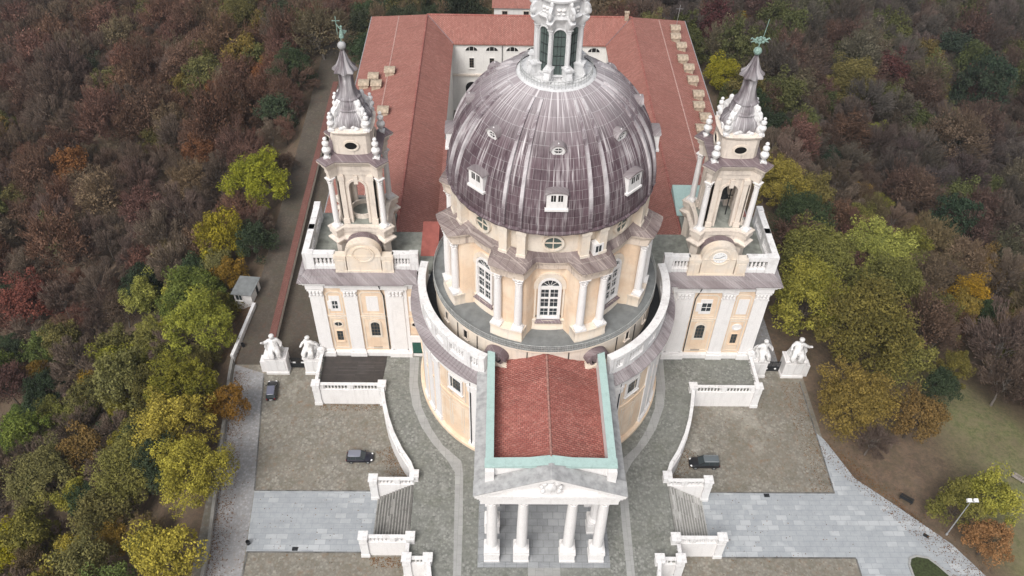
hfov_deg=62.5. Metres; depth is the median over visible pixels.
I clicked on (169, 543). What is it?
autumn tree
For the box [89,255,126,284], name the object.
bare tree
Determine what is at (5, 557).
autumn tree
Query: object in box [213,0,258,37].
autumn tree
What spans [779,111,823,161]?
autumn tree
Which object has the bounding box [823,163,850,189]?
autumn tree
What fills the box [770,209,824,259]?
autumn tree
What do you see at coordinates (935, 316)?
autumn tree
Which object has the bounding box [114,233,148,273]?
bare tree
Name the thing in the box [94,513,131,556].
autumn tree
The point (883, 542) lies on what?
path
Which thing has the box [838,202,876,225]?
autumn tree
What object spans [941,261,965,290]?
bare tree
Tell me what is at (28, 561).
autumn tree
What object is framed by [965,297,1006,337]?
evergreen tree
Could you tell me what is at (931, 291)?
bare tree
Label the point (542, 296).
basilica
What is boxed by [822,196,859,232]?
autumn tree
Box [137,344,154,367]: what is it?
autumn tree
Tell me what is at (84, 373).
autumn tree
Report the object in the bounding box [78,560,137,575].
autumn tree
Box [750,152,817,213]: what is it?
autumn tree
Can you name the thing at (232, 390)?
autumn tree
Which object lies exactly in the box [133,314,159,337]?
autumn tree
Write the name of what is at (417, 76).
convent
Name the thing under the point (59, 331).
autumn tree
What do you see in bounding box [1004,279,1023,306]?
autumn tree
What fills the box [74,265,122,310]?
bare tree
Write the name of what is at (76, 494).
evergreen tree
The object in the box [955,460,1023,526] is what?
autumn tree
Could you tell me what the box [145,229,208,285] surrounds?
bare tree
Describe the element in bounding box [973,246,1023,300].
bare tree
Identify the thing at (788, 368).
gate pier
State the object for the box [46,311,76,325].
autumn tree
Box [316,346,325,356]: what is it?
stone scroll
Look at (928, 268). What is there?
autumn tree
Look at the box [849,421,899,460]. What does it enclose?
bare tree
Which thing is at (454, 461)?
stone path
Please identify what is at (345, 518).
paving
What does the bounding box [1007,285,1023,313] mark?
autumn tree
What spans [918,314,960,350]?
bare tree
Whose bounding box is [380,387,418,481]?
terrace parapet
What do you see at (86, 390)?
autumn tree
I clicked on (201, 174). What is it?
bare tree
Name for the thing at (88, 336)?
bare tree
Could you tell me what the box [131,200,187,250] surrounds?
bare tree
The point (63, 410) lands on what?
autumn tree
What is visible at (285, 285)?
boundary wall
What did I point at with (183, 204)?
bare tree
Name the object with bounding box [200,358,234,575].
road parapet
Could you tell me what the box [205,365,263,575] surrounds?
road
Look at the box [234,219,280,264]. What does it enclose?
evergreen tree
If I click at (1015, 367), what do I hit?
bare tree
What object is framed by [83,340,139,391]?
autumn tree
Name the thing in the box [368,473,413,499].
stair parapet
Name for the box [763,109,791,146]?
evergreen tree
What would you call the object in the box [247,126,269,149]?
autumn tree
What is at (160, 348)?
autumn tree
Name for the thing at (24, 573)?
bare tree
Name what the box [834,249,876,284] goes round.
autumn tree
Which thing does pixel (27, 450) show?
bare tree
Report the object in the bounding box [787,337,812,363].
statue
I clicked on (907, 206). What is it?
bare tree
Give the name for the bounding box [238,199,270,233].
autumn tree
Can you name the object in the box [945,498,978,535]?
street lamp
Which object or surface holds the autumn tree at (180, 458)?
on the hillside
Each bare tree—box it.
[0,445,26,490]
[0,487,19,520]
[2,567,41,575]
[5,433,48,474]
[7,311,48,347]
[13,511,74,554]
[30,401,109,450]
[37,271,88,317]
[48,335,98,391]
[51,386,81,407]
[64,322,89,347]
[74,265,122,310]
[74,331,107,353]
[78,310,111,337]
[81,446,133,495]
[83,288,125,322]
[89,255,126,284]
[91,225,118,259]
[91,409,133,447]
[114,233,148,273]
[121,220,158,252]
[128,207,179,239]
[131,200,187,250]
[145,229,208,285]
[147,327,201,370]
[148,179,189,210]
[152,179,210,236]
[180,186,205,207]
[182,196,214,224]
[183,208,214,243]
[188,188,220,212]
[190,163,215,187]
[200,158,231,196]
[206,148,233,182]
[244,205,275,231]
[254,116,282,151]
[759,124,800,159]
[764,133,811,193]
[801,158,821,178]
[805,155,824,169]
[820,157,864,198]
[830,178,865,222]
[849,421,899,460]
[860,168,884,194]
[883,202,916,230]
[894,200,916,222]
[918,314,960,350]
[923,279,939,300]
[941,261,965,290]
[949,270,976,296]
[958,296,1023,380]
[970,348,1023,405]
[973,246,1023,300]
[988,294,1007,309]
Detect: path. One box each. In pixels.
[409,357,462,575]
[528,568,559,575]
[620,359,665,575]
[753,318,776,365]
[817,434,984,575]
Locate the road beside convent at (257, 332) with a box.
[236,27,350,364]
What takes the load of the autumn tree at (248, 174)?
on the hillside
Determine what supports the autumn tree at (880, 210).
on the hillside
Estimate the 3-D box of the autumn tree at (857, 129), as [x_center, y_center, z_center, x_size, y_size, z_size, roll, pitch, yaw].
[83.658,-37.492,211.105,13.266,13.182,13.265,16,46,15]
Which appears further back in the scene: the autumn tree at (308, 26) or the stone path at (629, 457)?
the autumn tree at (308, 26)
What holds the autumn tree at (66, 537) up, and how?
on the hillside
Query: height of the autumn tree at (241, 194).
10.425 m
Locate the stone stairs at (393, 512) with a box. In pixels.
[373,485,413,533]
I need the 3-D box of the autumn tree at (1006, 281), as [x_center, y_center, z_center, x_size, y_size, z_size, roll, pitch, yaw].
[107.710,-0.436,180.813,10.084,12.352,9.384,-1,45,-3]
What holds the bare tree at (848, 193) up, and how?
on the hillside
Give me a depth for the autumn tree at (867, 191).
185.56 m
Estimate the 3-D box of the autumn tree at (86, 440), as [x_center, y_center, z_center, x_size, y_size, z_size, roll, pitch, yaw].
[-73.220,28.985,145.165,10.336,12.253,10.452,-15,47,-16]
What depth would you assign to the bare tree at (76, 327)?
173.04 m
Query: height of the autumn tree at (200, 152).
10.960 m
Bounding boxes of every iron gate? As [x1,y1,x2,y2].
[289,358,304,367]
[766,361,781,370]
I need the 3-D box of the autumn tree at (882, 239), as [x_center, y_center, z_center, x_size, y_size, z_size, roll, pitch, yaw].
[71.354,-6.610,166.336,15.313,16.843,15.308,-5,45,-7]
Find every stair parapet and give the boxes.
[357,531,414,557]
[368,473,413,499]
[667,475,713,501]
[670,532,728,558]
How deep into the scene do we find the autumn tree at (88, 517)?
124.08 m
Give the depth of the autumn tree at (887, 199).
188.80 m
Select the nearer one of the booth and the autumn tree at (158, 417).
the autumn tree at (158, 417)
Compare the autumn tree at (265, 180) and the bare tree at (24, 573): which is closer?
the bare tree at (24, 573)
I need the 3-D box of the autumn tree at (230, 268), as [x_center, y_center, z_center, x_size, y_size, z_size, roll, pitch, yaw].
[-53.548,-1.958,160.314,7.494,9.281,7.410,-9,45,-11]
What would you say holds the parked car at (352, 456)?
on the forecourt
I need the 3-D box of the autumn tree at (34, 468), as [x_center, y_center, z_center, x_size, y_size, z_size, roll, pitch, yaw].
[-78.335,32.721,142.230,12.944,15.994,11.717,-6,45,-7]
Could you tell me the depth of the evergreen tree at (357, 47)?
211.85 m
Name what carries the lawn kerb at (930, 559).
on the path at (883, 542)
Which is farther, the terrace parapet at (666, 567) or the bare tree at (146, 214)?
the bare tree at (146, 214)
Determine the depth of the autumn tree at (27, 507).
143.09 m
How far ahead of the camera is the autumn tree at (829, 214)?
172.20 m
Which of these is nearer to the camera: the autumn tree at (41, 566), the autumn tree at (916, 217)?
the autumn tree at (41, 566)
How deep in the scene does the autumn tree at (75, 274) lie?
184.96 m
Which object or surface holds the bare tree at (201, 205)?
on the hillside
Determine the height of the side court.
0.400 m
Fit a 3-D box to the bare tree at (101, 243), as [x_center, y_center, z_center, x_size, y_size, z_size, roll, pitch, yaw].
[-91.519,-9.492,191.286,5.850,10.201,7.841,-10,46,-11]
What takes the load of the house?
on the hillside
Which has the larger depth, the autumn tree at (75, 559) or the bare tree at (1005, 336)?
the bare tree at (1005, 336)
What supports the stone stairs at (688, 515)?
on the forecourt
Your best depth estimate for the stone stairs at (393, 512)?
123.12 m
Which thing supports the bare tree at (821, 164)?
on the hillside
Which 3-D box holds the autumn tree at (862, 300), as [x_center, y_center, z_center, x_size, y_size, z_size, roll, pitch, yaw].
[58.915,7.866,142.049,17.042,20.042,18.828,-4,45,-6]
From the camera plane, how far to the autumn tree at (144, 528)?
118.71 m
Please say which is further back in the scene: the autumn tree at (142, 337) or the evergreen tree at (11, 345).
the evergreen tree at (11, 345)
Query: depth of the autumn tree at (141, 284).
166.23 m
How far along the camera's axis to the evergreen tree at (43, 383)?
162.83 m
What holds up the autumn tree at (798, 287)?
on the hillside
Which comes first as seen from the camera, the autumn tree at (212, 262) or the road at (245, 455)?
the road at (245, 455)
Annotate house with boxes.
[492,0,531,14]
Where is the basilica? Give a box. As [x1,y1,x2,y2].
[296,0,783,567]
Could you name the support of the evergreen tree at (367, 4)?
on the hillside
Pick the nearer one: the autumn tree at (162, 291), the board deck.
the board deck
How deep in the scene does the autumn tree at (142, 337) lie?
155.69 m
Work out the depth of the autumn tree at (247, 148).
187.18 m
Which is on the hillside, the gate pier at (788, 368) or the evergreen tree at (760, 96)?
the evergreen tree at (760, 96)
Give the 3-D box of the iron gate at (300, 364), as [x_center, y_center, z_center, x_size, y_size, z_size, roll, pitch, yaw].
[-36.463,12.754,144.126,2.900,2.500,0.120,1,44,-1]
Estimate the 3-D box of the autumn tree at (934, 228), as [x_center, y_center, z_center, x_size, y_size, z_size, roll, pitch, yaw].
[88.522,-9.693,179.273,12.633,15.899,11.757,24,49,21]
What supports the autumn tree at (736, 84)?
on the hillside
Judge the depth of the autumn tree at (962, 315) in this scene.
154.33 m
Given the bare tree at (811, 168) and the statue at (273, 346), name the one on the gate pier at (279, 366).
the statue at (273, 346)
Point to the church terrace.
(432, 522)
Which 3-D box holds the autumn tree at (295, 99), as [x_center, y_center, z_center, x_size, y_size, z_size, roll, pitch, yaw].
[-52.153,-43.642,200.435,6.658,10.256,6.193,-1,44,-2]
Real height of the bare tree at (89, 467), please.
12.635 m
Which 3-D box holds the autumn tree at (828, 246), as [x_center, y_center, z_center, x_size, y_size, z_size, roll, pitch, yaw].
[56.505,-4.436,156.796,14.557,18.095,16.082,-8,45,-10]
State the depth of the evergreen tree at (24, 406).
162.13 m
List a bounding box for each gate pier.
[260,347,291,374]
[302,354,318,374]
[753,357,769,377]
[777,351,809,377]
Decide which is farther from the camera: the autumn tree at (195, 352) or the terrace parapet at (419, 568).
the autumn tree at (195, 352)
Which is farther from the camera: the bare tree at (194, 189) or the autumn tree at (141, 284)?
the bare tree at (194, 189)
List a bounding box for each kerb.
[242,374,861,575]
[908,555,951,575]
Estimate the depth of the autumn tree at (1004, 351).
151.15 m
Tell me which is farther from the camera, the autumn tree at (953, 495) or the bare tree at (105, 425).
the bare tree at (105, 425)
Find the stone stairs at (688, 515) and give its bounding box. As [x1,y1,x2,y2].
[668,486,707,535]
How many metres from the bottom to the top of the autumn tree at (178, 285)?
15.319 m
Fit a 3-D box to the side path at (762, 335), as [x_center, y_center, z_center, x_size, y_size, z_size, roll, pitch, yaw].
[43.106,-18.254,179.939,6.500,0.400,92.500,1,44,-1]
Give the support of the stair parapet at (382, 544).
on the church terrace
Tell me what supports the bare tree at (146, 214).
on the hillside
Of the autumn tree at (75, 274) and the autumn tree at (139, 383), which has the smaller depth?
the autumn tree at (139, 383)
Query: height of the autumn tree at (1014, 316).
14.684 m
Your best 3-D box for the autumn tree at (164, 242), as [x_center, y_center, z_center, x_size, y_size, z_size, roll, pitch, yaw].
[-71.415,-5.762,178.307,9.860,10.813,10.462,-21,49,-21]
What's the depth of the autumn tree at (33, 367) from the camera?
170.37 m
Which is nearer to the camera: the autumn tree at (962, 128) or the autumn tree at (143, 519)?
the autumn tree at (143, 519)
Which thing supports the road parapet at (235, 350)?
on the road beside convent at (257, 332)
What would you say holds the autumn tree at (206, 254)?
on the hillside
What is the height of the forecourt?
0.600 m
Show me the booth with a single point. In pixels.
(246, 289)
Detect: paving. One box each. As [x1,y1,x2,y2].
[246,491,376,551]
[702,493,854,556]
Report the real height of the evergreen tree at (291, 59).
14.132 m
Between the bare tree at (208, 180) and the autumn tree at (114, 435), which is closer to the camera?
the autumn tree at (114, 435)
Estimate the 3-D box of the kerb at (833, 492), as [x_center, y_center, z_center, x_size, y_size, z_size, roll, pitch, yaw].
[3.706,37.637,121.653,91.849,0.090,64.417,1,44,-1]
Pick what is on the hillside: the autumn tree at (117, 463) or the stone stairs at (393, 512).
the autumn tree at (117, 463)
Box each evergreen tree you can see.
[0,332,26,353]
[0,338,29,370]
[18,392,56,425]
[20,367,68,408]
[62,481,100,520]
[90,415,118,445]
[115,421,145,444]
[117,261,163,311]
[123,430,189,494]
[124,278,164,313]
[168,250,223,288]
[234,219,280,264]
[252,89,299,127]
[265,40,318,86]
[345,32,366,64]
[347,0,383,29]
[732,85,772,112]
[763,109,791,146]
[767,181,837,243]
[921,365,964,405]
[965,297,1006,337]
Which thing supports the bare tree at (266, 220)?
on the hillside
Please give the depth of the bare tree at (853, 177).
184.84 m
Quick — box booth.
[230,276,260,308]
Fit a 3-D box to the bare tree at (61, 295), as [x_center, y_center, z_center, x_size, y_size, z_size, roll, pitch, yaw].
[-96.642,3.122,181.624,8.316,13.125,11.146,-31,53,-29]
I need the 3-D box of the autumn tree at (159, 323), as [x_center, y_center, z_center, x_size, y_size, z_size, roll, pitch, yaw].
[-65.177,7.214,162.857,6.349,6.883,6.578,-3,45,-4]
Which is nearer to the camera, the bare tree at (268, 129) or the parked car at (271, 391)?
the parked car at (271, 391)
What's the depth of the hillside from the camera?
142.44 m
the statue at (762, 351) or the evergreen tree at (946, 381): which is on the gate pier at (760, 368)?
the statue at (762, 351)
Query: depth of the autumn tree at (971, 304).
157.63 m
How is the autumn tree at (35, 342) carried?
on the hillside
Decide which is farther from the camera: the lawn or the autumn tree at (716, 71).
the autumn tree at (716, 71)
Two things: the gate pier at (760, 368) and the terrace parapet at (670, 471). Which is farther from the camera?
the gate pier at (760, 368)
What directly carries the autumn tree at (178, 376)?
on the hillside
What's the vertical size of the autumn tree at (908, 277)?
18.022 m
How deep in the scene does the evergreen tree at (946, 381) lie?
140.02 m
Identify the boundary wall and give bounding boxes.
[268,81,337,337]
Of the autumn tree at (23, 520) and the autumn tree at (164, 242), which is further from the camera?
the autumn tree at (164, 242)
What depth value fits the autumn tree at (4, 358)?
170.03 m
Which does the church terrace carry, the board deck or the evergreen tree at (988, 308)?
the board deck
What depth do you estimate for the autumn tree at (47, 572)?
122.57 m
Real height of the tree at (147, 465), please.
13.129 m
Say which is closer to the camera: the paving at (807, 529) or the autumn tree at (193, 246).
the paving at (807, 529)
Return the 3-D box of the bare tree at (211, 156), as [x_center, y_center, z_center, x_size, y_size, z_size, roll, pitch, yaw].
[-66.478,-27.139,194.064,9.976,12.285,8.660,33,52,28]
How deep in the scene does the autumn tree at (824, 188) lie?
177.15 m
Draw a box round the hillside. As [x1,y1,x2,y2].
[0,1,1023,575]
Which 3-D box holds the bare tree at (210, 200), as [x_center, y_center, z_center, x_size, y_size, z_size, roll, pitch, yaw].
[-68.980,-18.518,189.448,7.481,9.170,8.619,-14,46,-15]
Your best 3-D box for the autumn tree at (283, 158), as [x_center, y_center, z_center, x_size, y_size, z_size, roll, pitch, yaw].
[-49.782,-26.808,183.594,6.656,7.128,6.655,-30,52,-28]
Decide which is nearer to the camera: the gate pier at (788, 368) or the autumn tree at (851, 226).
the gate pier at (788, 368)
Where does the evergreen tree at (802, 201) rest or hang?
on the hillside
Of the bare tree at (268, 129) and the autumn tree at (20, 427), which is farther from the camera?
the bare tree at (268, 129)
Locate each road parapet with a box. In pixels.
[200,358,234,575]
[230,303,255,360]
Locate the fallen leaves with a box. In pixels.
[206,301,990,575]
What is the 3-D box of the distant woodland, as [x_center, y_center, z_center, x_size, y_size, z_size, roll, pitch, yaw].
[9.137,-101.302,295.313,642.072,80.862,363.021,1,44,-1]
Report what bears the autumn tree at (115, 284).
on the hillside
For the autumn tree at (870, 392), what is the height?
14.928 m
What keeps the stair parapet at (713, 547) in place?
on the church terrace
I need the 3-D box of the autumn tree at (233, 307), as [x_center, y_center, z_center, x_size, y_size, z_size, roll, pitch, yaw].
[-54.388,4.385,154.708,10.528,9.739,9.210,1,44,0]
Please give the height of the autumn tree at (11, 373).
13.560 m
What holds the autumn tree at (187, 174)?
on the hillside
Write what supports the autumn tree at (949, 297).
on the hillside
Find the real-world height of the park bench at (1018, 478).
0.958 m
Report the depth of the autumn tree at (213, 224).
161.63 m
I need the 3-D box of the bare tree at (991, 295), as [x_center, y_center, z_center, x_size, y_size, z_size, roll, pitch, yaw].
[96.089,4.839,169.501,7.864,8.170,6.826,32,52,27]
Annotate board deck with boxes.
[320,356,386,385]
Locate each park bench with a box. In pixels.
[899,493,913,504]
[1011,472,1023,483]
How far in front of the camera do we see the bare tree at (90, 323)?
171.10 m
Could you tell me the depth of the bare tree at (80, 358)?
159.41 m
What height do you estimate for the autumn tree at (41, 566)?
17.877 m
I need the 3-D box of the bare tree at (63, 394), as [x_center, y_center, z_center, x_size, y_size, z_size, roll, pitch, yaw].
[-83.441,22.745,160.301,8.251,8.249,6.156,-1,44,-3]
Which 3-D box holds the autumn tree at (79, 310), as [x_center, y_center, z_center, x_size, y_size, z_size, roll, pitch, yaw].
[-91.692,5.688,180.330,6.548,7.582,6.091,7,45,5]
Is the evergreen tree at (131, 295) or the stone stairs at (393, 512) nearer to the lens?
the stone stairs at (393, 512)
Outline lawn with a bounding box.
[911,557,948,575]
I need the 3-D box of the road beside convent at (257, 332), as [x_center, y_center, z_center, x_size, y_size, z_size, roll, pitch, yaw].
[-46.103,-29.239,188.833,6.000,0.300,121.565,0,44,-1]
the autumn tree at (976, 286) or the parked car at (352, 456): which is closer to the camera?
the parked car at (352, 456)
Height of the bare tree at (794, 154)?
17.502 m
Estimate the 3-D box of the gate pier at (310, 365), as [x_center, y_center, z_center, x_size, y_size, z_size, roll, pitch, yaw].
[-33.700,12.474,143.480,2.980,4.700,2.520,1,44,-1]
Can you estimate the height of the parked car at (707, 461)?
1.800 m
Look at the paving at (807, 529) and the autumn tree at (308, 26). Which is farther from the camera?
the autumn tree at (308, 26)
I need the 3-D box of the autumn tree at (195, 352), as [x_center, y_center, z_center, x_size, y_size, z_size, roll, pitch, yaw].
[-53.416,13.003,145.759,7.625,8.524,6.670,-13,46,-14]
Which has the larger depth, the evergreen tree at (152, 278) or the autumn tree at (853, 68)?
the autumn tree at (853, 68)
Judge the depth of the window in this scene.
155.28 m
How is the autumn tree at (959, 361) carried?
on the hillside
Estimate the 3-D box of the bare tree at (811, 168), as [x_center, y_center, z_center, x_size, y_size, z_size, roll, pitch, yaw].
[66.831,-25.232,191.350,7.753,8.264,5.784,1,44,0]
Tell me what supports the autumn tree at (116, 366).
on the hillside
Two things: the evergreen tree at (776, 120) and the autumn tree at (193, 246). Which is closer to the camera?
the autumn tree at (193, 246)
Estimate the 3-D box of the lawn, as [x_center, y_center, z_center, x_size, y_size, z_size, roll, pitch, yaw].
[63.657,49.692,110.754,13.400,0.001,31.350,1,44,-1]
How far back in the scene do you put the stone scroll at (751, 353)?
141.68 m
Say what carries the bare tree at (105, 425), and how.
on the hillside
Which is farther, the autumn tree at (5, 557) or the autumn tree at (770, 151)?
the autumn tree at (770, 151)
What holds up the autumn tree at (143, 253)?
on the hillside
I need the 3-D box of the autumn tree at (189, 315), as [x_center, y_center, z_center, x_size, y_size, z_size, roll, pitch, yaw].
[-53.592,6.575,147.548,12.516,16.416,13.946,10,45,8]
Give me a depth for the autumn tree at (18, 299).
180.62 m
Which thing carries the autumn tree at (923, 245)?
on the hillside
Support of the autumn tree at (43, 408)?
on the hillside
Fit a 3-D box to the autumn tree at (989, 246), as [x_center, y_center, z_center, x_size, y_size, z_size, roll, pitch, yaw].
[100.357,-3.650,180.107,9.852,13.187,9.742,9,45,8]
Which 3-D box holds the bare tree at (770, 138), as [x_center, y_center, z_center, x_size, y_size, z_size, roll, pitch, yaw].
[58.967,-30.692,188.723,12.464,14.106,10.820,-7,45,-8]
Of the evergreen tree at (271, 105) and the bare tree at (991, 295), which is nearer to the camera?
the bare tree at (991, 295)
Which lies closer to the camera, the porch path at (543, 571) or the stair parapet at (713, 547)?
the porch path at (543, 571)
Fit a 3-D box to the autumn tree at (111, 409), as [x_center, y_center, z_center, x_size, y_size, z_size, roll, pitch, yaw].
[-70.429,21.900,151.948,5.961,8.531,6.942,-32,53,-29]
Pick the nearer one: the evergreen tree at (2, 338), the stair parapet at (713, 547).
the stair parapet at (713, 547)
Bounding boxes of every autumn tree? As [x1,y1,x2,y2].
[0,265,68,328]
[0,349,22,396]
[0,358,33,404]
[0,408,60,454]
[0,431,83,512]
[0,489,61,562]
[0,514,51,575]
[3,540,57,575]
[6,404,31,417]
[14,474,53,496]
[15,327,56,365]
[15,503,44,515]
[19,359,50,377]
[27,551,59,575]
[28,393,69,441]
[36,318,94,364]
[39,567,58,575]
[42,526,122,575]
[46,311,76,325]
[49,465,92,511]
[52,403,96,434]
[53,531,91,565]
[55,419,111,488]
[60,265,90,297]
[62,371,122,426]
[65,301,90,326]
[66,488,150,569]
[76,369,100,405]
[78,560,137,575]
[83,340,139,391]
[88,418,164,505]
[89,321,138,369]
[91,345,153,417]
[92,276,121,299]
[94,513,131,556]
[98,392,134,425]
[99,289,138,327]
[106,417,142,448]
[116,179,167,227]
[118,265,163,317]
[120,231,176,273]
[120,514,210,575]
[122,363,194,426]
[122,520,162,566]
[123,510,169,544]
[124,339,147,378]
[128,386,222,473]
[130,324,168,367]
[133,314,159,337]
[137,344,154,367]
[142,349,226,422]
[146,432,239,520]
[147,235,186,272]
[150,339,189,384]
[154,264,233,328]
[158,308,181,335]
[160,279,191,307]
[160,283,238,360]
[162,156,223,199]
[173,220,223,264]
[180,130,217,165]
[182,342,223,381]
[191,205,247,260]
[194,287,244,335]
[197,244,232,276]
[199,248,233,290]
[201,381,251,425]
[208,255,249,292]
[212,113,265,172]
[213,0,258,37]
[215,145,291,212]
[215,191,261,231]
[217,51,255,84]
[218,178,246,207]
[226,134,270,165]
[232,152,267,191]
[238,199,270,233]
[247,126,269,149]
[273,112,295,144]
[273,149,300,172]
[281,84,306,119]
[289,0,358,59]
[702,49,740,91]
[724,67,766,108]
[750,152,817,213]
[760,142,783,179]
[768,251,854,336]
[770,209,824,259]
[776,211,867,297]
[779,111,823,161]
[795,170,836,210]
[805,268,926,376]
[815,355,908,443]
[817,210,837,231]
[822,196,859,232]
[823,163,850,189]
[825,51,877,103]
[825,107,875,154]
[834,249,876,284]
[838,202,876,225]
[840,207,879,252]
[844,214,922,271]
[844,247,933,321]
[851,178,875,205]
[858,190,891,221]
[871,192,895,219]
[871,324,939,390]
[884,380,953,443]
[895,213,923,231]
[897,282,962,352]
[901,225,934,263]
[902,209,961,261]
[902,248,957,299]
[913,101,994,164]
[915,292,964,340]
[924,476,993,526]
[927,349,978,389]
[932,235,996,279]
[933,247,968,288]
[939,271,993,310]
[947,286,985,327]
[952,311,978,348]
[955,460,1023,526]
[957,518,1015,568]
[958,240,1008,291]
[982,341,1023,380]
[983,304,1023,355]
[996,265,1022,302]
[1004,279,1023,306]
[1006,293,1023,310]
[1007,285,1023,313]
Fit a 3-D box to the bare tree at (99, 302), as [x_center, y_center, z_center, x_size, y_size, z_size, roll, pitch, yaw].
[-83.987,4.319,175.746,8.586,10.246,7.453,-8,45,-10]
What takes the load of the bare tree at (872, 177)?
on the hillside
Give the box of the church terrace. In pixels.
[319,356,754,575]
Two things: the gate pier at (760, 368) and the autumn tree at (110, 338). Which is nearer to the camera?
the gate pier at (760, 368)
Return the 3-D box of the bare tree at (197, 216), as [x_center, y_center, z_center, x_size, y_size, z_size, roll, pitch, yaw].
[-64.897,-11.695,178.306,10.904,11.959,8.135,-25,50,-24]
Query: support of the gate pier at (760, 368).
on the forecourt
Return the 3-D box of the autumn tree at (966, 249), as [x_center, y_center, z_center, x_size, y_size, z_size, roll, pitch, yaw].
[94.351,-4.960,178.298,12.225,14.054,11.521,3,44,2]
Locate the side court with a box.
[278,85,338,362]
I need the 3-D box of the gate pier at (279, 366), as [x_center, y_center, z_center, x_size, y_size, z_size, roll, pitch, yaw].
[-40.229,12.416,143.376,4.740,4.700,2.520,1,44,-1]
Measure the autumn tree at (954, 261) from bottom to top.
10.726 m
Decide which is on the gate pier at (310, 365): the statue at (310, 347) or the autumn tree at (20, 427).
the statue at (310, 347)
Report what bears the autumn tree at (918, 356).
on the hillside
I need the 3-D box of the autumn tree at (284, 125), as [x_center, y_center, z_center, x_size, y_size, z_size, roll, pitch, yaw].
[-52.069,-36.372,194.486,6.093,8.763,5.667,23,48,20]
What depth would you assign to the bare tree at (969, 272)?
174.93 m
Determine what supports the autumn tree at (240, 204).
on the hillside
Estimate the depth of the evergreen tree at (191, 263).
164.28 m
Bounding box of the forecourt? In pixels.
[191,365,860,575]
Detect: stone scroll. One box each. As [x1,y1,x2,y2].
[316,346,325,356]
[747,349,755,359]
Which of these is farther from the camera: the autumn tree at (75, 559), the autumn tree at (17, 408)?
the autumn tree at (17, 408)
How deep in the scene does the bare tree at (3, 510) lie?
144.94 m
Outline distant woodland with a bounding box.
[0,0,1023,335]
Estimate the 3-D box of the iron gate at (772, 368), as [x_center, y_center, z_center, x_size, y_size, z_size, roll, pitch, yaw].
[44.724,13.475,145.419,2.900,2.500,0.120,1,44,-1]
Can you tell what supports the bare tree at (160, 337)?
on the hillside
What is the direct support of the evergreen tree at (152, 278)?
on the hillside
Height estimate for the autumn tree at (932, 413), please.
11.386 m
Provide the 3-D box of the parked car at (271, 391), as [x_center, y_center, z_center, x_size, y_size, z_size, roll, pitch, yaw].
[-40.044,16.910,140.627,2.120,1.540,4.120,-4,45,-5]
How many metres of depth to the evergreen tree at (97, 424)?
147.42 m
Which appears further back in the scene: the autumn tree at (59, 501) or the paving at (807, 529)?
the autumn tree at (59, 501)
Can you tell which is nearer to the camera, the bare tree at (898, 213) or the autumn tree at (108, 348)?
the autumn tree at (108, 348)
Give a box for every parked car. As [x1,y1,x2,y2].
[265,380,278,400]
[346,450,373,463]
[688,455,719,469]
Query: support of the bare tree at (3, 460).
on the hillside
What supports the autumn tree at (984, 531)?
on the hillside
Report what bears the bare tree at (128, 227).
on the hillside
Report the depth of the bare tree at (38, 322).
179.62 m
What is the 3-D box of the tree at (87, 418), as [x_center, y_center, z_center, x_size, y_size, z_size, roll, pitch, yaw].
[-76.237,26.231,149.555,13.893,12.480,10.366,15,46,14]
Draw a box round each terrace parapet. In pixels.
[310,354,386,405]
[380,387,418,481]
[401,543,432,575]
[654,544,686,575]
[662,389,694,483]
[688,357,763,407]
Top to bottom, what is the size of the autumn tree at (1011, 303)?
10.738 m
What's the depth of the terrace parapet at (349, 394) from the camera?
137.74 m
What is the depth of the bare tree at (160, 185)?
194.15 m
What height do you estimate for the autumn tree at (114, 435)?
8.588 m
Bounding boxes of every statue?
[260,334,284,359]
[299,335,319,358]
[752,339,773,362]
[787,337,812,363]
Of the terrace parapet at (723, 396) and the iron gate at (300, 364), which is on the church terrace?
the terrace parapet at (723, 396)
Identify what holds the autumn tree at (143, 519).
on the hillside
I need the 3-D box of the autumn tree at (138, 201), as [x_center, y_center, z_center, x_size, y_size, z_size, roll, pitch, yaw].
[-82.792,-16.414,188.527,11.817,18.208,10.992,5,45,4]
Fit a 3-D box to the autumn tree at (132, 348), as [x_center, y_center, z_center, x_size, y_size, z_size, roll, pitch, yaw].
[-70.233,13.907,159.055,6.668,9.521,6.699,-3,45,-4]
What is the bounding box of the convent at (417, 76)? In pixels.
[324,5,746,234]
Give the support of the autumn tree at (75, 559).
on the hillside
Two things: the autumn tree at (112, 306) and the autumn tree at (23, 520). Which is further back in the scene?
the autumn tree at (112, 306)
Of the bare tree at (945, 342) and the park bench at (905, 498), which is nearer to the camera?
the park bench at (905, 498)
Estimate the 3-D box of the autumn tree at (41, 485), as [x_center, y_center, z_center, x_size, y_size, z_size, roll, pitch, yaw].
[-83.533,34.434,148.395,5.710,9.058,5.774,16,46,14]
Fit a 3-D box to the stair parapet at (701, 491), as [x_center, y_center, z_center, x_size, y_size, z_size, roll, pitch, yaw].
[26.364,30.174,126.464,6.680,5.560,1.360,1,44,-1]

